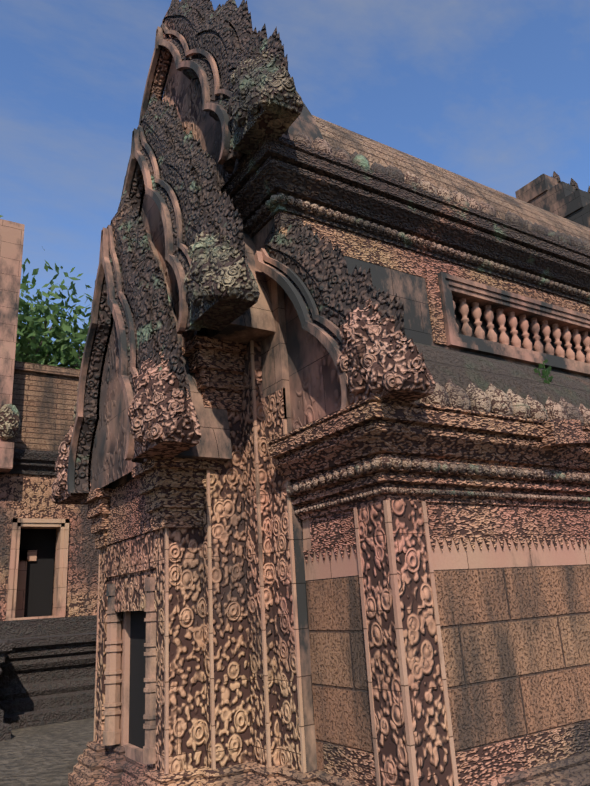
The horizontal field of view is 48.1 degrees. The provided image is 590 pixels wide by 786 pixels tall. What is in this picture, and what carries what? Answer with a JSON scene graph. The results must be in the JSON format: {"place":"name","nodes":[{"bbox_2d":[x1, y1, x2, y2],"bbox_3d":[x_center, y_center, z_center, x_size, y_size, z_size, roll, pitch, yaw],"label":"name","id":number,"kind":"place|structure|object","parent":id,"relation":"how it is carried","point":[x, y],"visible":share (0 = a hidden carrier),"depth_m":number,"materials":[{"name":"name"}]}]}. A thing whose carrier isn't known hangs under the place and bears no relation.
{"place":"outdoors","nodes":[
{"label":"outdoors","id":0,"kind":"place"},
{"bbox_2d":[0,215,92,368],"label":"tree","id":1,"kind":"object","parent":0,"point":[62,351],"depth_m":32.61,"materials":[{"name":"green plant"}]},
{"bbox_2d":[0,718,93,785],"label":"ground","id":2,"kind":"structure","parent":0,"point":[46,755],"depth_m":8.45,"materials":[{"name":"grey stone"}]},
{"bbox_2d":[0,615,96,740],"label":"stone platform","id":3,"kind":"structure","parent":2,"relation":"on","point":[47,670],"depth_m":10.97,"materials":[{"name":"grey stone"}]},
{"bbox_2d":[119,611,146,765],"bbox_3d":[-1.361,2.782,6.402,0.300,2.020,1.480,8,-21,-32],"label":"door frame","id":4,"kind":"structure","parent":2,"relation":"on","point":[134,752],"depth_m":6.66,"materials":[{"name":"brown stone"}]},
{"bbox_2d":[129,610,145,748],"bbox_3d":[-1.364,2.697,6.430,0.195,1.600,1.000,8,-21,-32],"label":"doorway","id":5,"kind":"structure","parent":4,"relation":"in","point":[137,677],"depth_m":6.53,"materials":[{"name":"black"}]},
{"bbox_2d":[68,741,589,785],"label":"building base","id":6,"kind":"object","parent":2,"relation":"on","point":[98,764],"visible":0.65,"depth_m":5.31,"materials":[{"name":"stone"}]},
{"bbox_2d":[103,577,155,763],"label":"door colonnettes","id":7,"kind":"structure","parent":6,"relation":"on","point":[112,703],"depth_m":6.51,"materials":[{"name":"brown stone"}]},
{"bbox_2d":[107,568,155,611],"bbox_3d":[-1.536,1.950,6.578,0.200,0.410,1.460,8,-21,-32],"label":"door lintel","id":8,"kind":"structure","parent":7,"relation":"on","point":[130,593],"depth_m":6.50,"materials":[{"name":"brown stone"}]},
{"bbox_2d":[201,411,251,768],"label":"pilaster block","id":9,"kind":"structure","parent":6,"relation":"on","point":[233,743],"depth_m":5.80,"materials":[{"name":"stone"}]},
{"bbox_2d":[95,528,204,772],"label":"porch pilasters","id":10,"kind":"object","parent":9,"relation":"attached to","point":[186,685],"visible":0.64,"depth_m":5.77,"materials":[{"name":"stone"}]},
{"bbox_2d":[81,335,246,548],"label":"pilaster capitals","id":11,"kind":"object","parent":10,"relation":"on","point":[156,493],"visible":0.46,"depth_m":6.30,"materials":[{"name":"brown stone"}]},
{"bbox_2d":[74,189,190,494],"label":"carved pediment","id":12,"kind":"structure","parent":11,"relation":"on","point":[144,288],"depth_m":6.87,"materials":[{"name":"stone"}]},
{"bbox_2d":[67,225,137,493],"bbox_3d":[-2.063,-0.525,7.101,0.100,2.913,2.357,8,-21,-32],"label":"gable molding","id":13,"kind":"object","parent":12,"relation":"attached to","point":[106,242],"visible":0.88,"depth_m":7.17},
{"bbox_2d":[51,351,200,504],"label":"pediment porch terminals","id":14,"kind":"object","parent":12,"relation":"attached to","point":[162,416],"visible":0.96,"depth_m":5.62,"materials":[{"name":"brown stone"}]},
{"bbox_2d":[102,232,231,488],"bbox_3d":[-1.572,-0.476,7.417,0.550,2.958,2.500,8,-21,-32],"label":"porch gable","id":15,"kind":"object","parent":11,"relation":"on","point":[215,442],"visible":0.08,"depth_m":6.18,"materials":[{"name":"brown stone"}]},
{"bbox_2d":[91,319,146,490],"bbox_3d":[-1.908,-0.449,7.179,0.001,2.804,1.856,8,-21,-32],"label":"pediment panel","id":16,"kind":"object","parent":15,"relation":"attached to","point":[109,464],"visible":0.38,"depth_m":7.19,"materials":[{"name":"brown stone"}]},
{"bbox_2d":[129,92,247,339],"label":"carved pediment","id":17,"kind":"structure","parent":11,"relation":"on","point":[186,164],"depth_m":6.73,"materials":[{"name":"brown stone"}]},
{"bbox_2d":[123,125,191,334],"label":"pediment arch molding","id":18,"kind":"structure","parent":17,"relation":"attached to","point":[160,202],"depth_m":6.82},
{"bbox_2d":[73,231,259,421],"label":"pediment terminals","id":19,"kind":"object","parent":17,"relation":"attached to","point":[221,285],"visible":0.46,"depth_m":5.71,"materials":[{"name":"stone"}]},
{"bbox_2d":[141,193,197,344],"bbox_3d":[-1.698,-1.653,7.749,0.001,3.133,2.635,8,-21,-32],"label":"pediment panel","id":20,"kind":"object","parent":17,"relation":"attached to","point":[151,217],"visible":0.12,"depth_m":7.52,"materials":[{"name":"brown stone"}]},
{"bbox_2d":[192,78,322,162],"bbox_3d":[-1.153,-3.364,8.728,0.700,3.395,4.200,8,-21,-32],"label":"roof gable end","id":21,"kind":"object","parent":11,"relation":"on","point":[304,122],"visible":0.04,"depth_m":6.90,"materials":[{"name":"brown stone"}]},
{"bbox_2d":[121,0,288,196],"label":"pediment","id":22,"kind":"structure","parent":21,"relation":"attached to","point":[226,36],"depth_m":7.24,"materials":[{"name":"brown stone"}]},
{"bbox_2d":[122,23,236,194],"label":"pediment arch molding","id":23,"kind":"structure","parent":22,"relation":"attached to","point":[208,105],"depth_m":7.37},
{"bbox_2d":[92,46,303,301],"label":"pediment top terminals","id":24,"kind":"object","parent":22,"relation":"attached to","point":[264,100],"visible":0.56,"depth_m":6.08,"materials":[{"name":"stone"}]},
{"bbox_2d":[162,58,238,189],"bbox_3d":[-1.548,-3.273,8.428,0.001,3.134,3.375,8,-21,-32],"label":"tympanum","id":25,"kind":"object","parent":22,"relation":"attached to","point":[182,92],"visible":0.19,"depth_m":7.91,"materials":[{"name":"brown stone"}]},
{"bbox_2d":[240,341,304,771],"bbox_3d":[-0.965,1.240,7.219,0.325,4.600,3.540,8,-21,-32],"label":"pilaster","id":26,"kind":"object","parent":6,"relation":"on","point":[283,698],"visible":0.38,"depth_m":5.75,"materials":[{"name":"brown stone"}]},
{"bbox_2d":[357,500,453,785],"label":"corner pilasters","id":27,"kind":"object","parent":6,"relation":"on","point":[431,739],"visible":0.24,"depth_m":4.61,"materials":[{"name":"stone"}]},
{"bbox_2d":[306,564,589,770],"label":"stone block wall","id":28,"kind":"structure","parent":6,"relation":"on","point":[516,645],"depth_m":5.10,"materials":[{"name":"brown stone"}]},
{"bbox_2d":[302,502,589,580],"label":"frieze band","id":29,"kind":"object","parent":28,"relation":"on","point":[445,559],"depth_m":5.36,"materials":[{"name":"brown stone"}]},
{"bbox_2d":[303,536,589,563],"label":"aisle frieze pendants","id":30,"kind":"object","parent":29,"relation":"attached to","point":[457,541],"visible":0.98,"depth_m":5.36,"materials":[{"name":"brown stone"}]},
{"bbox_2d":[309,503,589,785],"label":"carved frieze","id":31,"kind":"object","parent":6,"relation":"on","point":[487,762],"visible":0.18,"depth_m":5.11,"materials":[{"name":"brown stone"}]},
{"bbox_2d":[267,396,589,520],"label":"cornice","id":32,"kind":"structure","parent":31,"relation":"on","point":[370,428],"depth_m":5.20,"materials":[{"name":"brown stone"}]},
{"bbox_2d":[284,291,340,430],"bbox_3d":[0.174,-0.564,5.824,0.001,1.895,1.160,8,-21,-32],"label":"tympanum","id":33,"kind":"object","parent":32,"relation":"on","point":[315,387],"visible":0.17,"depth_m":5.83,"materials":[{"name":"brown stone"}]},
{"bbox_2d":[263,220,408,350],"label":"carved half pediment","id":34,"kind":"structure","parent":32,"relation":"on","point":[318,267],"depth_m":5.61,"materials":[{"name":"brown stone"}]},
{"bbox_2d":[254,248,349,409],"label":"pediment arch molding","id":35,"kind":"structure","parent":34,"relation":"attached to","point":[326,340],"depth_m":5.61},
{"bbox_2d":[337,298,435,404],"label":"aisle pediment terminals","id":36,"kind":"object","parent":32,"relation":"on","point":[383,358],"visible":0.98,"depth_m":4.74,"materials":[{"name":"brown stone"}]},
{"bbox_2d":[286,457,589,514],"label":"cornice buds","id":37,"kind":"object","parent":32,"relation":"on","point":[397,463],"visible":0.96,"depth_m":5.23,"materials":[{"name":"stone"}]},
{"bbox_2d":[414,342,589,408],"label":"lower roof","id":38,"kind":"structure","parent":32,"relation":"on","point":[462,370],"depth_m":6.02,"materials":[{"name":"grey stone"}]},
{"bbox_2d":[533,359,553,385],"bbox_3d":[2.470,-0.097,6.434,0.313,0.516,0.115,8,-21,-32],"label":"small plant","id":39,"kind":"object","parent":38,"relation":"on","point":[546,373],"visible":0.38,"depth_m":6.43,"materials":[{"name":"green plant"}]},
{"bbox_2d":[420,378,589,426],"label":"roof edge ornaments","id":40,"kind":"object","parent":32,"relation":"on","point":[490,399],"visible":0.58,"depth_m":5.45,"materials":[{"name":"stone"}]},
{"bbox_2d":[538,419,585,446],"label":"loose cornice blocks","id":41,"kind":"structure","parent":32,"relation":"on","point":[562,432],"depth_m":5.63,"materials":[{"name":"brown stone"}]},
{"bbox_2d":[252,217,589,771],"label":"nave wall","id":42,"kind":"structure","parent":2,"relation":"on","point":[410,290],"depth_m":6.30,"materials":[{"name":"brown stone"}]},
{"bbox_2d":[93,340,458,785],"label":"pilaster edge strips","id":43,"kind":"object","parent":42,"relation":"attached to","point":[402,658],"visible":0.69,"depth_m":5.32,"materials":[{"name":"stone"}]},
{"bbox_2d":[219,135,589,304],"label":"cornice","id":44,"kind":"structure","parent":42,"relation":"on","point":[266,168],"depth_m":7.10,"materials":[{"name":"brown stone"}]},
{"bbox_2d":[243,193,589,297],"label":"cornice buds","id":45,"kind":"object","parent":44,"relation":"on","point":[306,205],"visible":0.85,"depth_m":7.20,"materials":[{"name":"stone"}]},
{"bbox_2d":[293,131,589,251],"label":"eave antefixes","id":46,"kind":"object","parent":44,"relation":"on","point":[355,157],"visible":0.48,"depth_m":7.45,"materials":[{"name":"stone"}]},
{"bbox_2d":[312,115,589,241],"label":"vaulted roof","id":47,"kind":"structure","parent":44,"relation":"on","point":[384,155],"depth_m":8.24,"materials":[{"name":"stone"}]},
{"bbox_2d":[515,174,589,227],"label":"back gable masonry","id":48,"kind":"object","parent":44,"relation":"on","point":[554,196],"visible":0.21,"depth_m":12.29,"materials":[{"name":"stone"}]},
{"bbox_2d":[552,171,589,193],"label":"roof finials","id":49,"kind":"object","parent":48,"relation":"on","point":[572,181],"visible":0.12,"depth_m":12.52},
{"bbox_2d":[274,211,589,314],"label":"carved frieze","id":50,"kind":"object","parent":42,"relation":"attached to","point":[366,249],"depth_m":7.22,"materials":[{"name":"brown stone"}]},
{"bbox_2d":[424,269,446,345],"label":"window side panels","id":51,"kind":"object","parent":42,"relation":"attached to","point":[435,309],"visible":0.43,"depth_m":7.28,"materials":[{"name":"brown stone"}]},
{"bbox_2d":[437,272,589,375],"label":"stone window frame","id":52,"kind":"object","parent":42,"relation":"attached to","point":[458,288],"visible":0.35,"depth_m":7.92,"materials":[{"name":"brown stone"}]},
{"bbox_2d":[454,303,585,362],"bbox_3d":[2.876,-0.666,8.452,3.000,0.580,0.145,8,-21,-32],"label":"window opening","id":53,"kind":"object","parent":52,"relation":"in","point":[483,325],"depth_m":8.24,"materials":[{"name":"black"}]},
{"bbox_2d":[452,295,589,363],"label":"window balusters","id":54,"kind":"object","parent":52,"relation":"in","point":[512,323],"depth_m":8.25,"materials":[{"name":"stone"}]},
{"bbox_2d":[0,473,98,620],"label":"carved wall","id":55,"kind":"structure","parent":0,"point":[24,496],"depth_m":12.80,"materials":[{"name":"brown stone"}]},
{"bbox_2d":[0,219,24,473],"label":"pillar","id":56,"kind":"structure","parent":55,"relation":"on","point":[11,241],"depth_m":13.17,"materials":[{"name":"stone"}]},
{"bbox_2d":[0,404,20,439],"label":"carved ornament","id":57,"kind":"object","parent":56,"relation":"attached to","point":[10,420],"visible":0.98,"depth_m":12.35,"materials":[{"name":"stone"}]},
{"bbox_2d":[5,449,58,475],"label":"cornice","id":58,"kind":"structure","parent":55,"relation":"on","point":[32,462],"depth_m":12.84,"materials":[{"name":"grey stone"}]},
{"bbox_2d":[6,518,69,620],"bbox_3d":[-4.897,3.360,12.552,1.040,1.890,0.400,8,-21,-32],"label":"door frame","id":59,"kind":"object","parent":55,"relation":"in","point":[61,526],"visible":0.88,"depth_m":12.54,"materials":[{"name":"brown stone"}]},
{"bbox_2d":[15,550,36,617],"bbox_3d":[-5.187,3.683,12.706,0.350,1.280,0.040,8,-21,-32],"label":"door","id":60,"kind":"structure","parent":59,"relation":"in","point":[25,556],"depth_m":12.69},
{"bbox_2d":[19,529,55,616],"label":"doorway","id":61,"kind":"structure","parent":59,"relation":"in","point":[39,586],"depth_m":12.94,"materials":[{"name":"black"}]},
{"bbox_2d":[9,361,79,451],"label":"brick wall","id":62,"kind":"structure","parent":55,"relation":"on","point":[44,399],"depth_m":13.50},
{"bbox_2d":[197,232,275,343],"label":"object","id":63,"kind":"object","parent":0,"point":[256,322],"visible":0.04,"depth_m":6.30,"materials":[{"name":"brown stone"}]},
{"bbox_2d":[0,0,589,364],"label":"sky","id":64,"kind":"structure","parent":0,"point":[494,94],"materials":[{"name":"blue"}]}
]}

